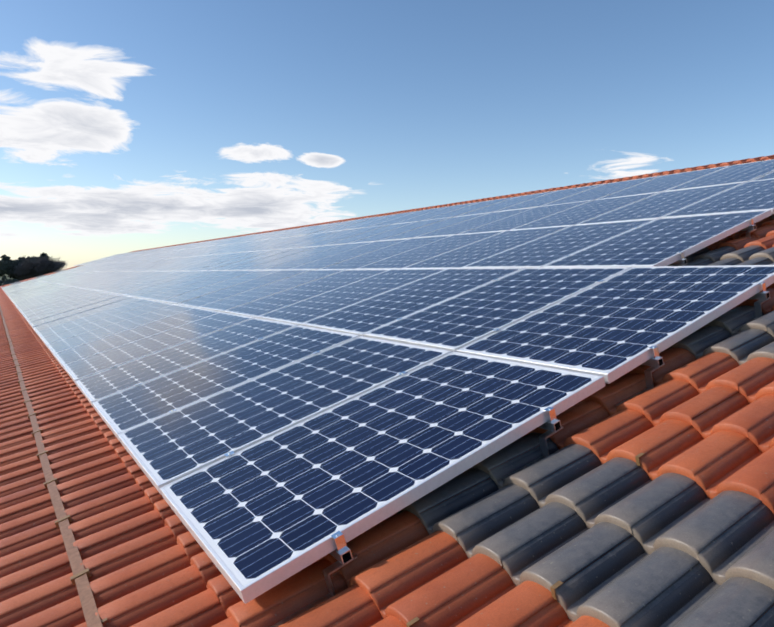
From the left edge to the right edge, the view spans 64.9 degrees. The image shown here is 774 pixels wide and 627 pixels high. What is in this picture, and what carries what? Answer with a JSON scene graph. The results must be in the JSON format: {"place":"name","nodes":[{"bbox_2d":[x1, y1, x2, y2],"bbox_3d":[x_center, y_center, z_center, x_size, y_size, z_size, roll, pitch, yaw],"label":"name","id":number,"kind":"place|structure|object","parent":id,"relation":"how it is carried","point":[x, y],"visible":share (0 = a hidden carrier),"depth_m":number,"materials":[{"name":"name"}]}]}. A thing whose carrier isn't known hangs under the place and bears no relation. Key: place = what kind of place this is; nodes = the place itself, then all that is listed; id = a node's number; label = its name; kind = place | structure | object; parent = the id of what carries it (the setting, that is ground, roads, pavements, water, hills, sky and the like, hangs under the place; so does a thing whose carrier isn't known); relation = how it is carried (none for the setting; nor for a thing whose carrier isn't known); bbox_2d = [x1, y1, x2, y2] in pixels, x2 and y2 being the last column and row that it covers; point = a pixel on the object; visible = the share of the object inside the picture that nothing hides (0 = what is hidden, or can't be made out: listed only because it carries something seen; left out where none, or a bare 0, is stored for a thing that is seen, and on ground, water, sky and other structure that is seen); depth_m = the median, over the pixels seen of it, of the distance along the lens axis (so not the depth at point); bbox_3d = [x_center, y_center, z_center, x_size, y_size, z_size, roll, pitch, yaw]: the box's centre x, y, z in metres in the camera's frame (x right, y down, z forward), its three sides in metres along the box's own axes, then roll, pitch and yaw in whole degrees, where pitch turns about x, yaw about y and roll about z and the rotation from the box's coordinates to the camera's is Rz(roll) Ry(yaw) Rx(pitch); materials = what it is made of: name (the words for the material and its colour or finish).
{"place":"outdoors","nodes":[
{"label":"outdoors","id":0,"kind":"place"},
{"bbox_2d":[7,266,78,285],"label":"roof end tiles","id":1,"kind":"object","parent":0,"point":[40,276],"visible":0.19,"depth_m":43.92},
{"bbox_2d":[0,0,773,269],"label":"sky","id":2,"kind":"structure","parent":0,"point":[126,126],"materials":[{"name":"blue"}]},
{"label":"terrain","id":3,"kind":"structure","parent":0,"visible":0},
{"bbox_2d":[0,254,15,284],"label":"tree","id":4,"kind":"object","parent":3,"relation":"on","point":[6,264],"visible":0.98,"depth_m":208.43,"materials":[{"name":"green plant"}]},
{"bbox_2d":[0,278,25,285],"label":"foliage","id":5,"kind":"object","parent":3,"relation":"on","point":[8,281],"visible":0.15,"depth_m":235.87,"materials":[{"name":"green plant"}]},
{"bbox_2d":[7,257,27,280],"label":"tree","id":6,"kind":"object","parent":3,"relation":"on","point":[15,262],"visible":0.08,"depth_m":221.24,"materials":[{"name":"green plant"}]},
{"bbox_2d":[10,255,51,279],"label":"tree","id":7,"kind":"object","parent":3,"relation":"on","point":[24,270],"visible":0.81,"depth_m":210.99,"materials":[{"name":"green plant"}]},
{"bbox_2d":[24,252,49,277],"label":"tree","id":8,"kind":"object","parent":3,"relation":"on","point":[43,254],"visible":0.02,"depth_m":221.06,"materials":[{"name":"green plant"}]},
{"bbox_2d":[33,256,67,273],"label":"tree","id":9,"kind":"object","parent":3,"relation":"on","point":[54,265],"visible":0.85,"depth_m":210.83,"materials":[{"name":"green plant"}]},
{"bbox_3d":[-5.629,0.856,27.394,22.477,8.835,55.400,-2,5,-33],"label":"barn building","id":10,"kind":"object","parent":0,"visible":0},
{"bbox_2d":[0,220,773,626],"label":"roof deck","id":11,"kind":"structure","parent":10,"relation":"on","point":[422,512],"depth_m":2.49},
{"bbox_2d":[0,284,39,351],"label":"eave roof tiles","id":12,"kind":"object","parent":11,"relation":"on","point":[21,331],"visible":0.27,"depth_m":11.94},
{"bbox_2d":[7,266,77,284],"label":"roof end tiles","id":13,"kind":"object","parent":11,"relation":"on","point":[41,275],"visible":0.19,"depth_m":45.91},
{"bbox_2d":[0,305,102,626],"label":"lightning conductor","id":14,"kind":"object","parent":11,"relation":"on","point":[80,577],"visible":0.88,"depth_m":2.72,"materials":[{"name":"orange metal"}]},
{"bbox_2d":[0,214,773,626],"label":"roof tiles","id":15,"kind":"object","parent":11,"relation":"on","point":[524,542],"visible":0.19,"depth_m":2.06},
{"bbox_2d":[101,453,644,626],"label":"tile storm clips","id":16,"kind":"object","parent":15,"relation":"attached to","point":[553,587],"visible":1,"depth_m":1.60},
{"bbox_2d":[1,159,773,603],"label":"solar panels","id":17,"kind":"object","parent":11,"relation":"attached to","point":[349,431],"visible":1,"depth_m":3.94,"materials":[{"name":"glass"}]},
{"bbox_2d":[32,170,765,552],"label":"module clamps","id":18,"kind":"object","parent":11,"relation":"attached to","point":[340,540],"visible":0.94,"depth_m":3.20,"materials":[{"name":"silver metal"}]},
{"bbox_2d":[128,155,773,252],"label":"roof ridge tiles","id":19,"kind":"object","parent":11,"relation":"on","point":[743,161],"visible":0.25,"depth_m":12.69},
{"bbox_2d":[270,229,769,626],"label":"mounting brackets","id":20,"kind":"object","parent":11,"relation":"attached to","point":[337,565],"depth_m":2.34,"materials":[{"name":"silver metal"}]},
{"bbox_2d":[329,225,769,564],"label":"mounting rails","id":21,"kind":"object","parent":11,"relation":"attached to","point":[343,557],"visible":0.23,"depth_m":2.42,"materials":[{"name":"silver metal"}]}
]}

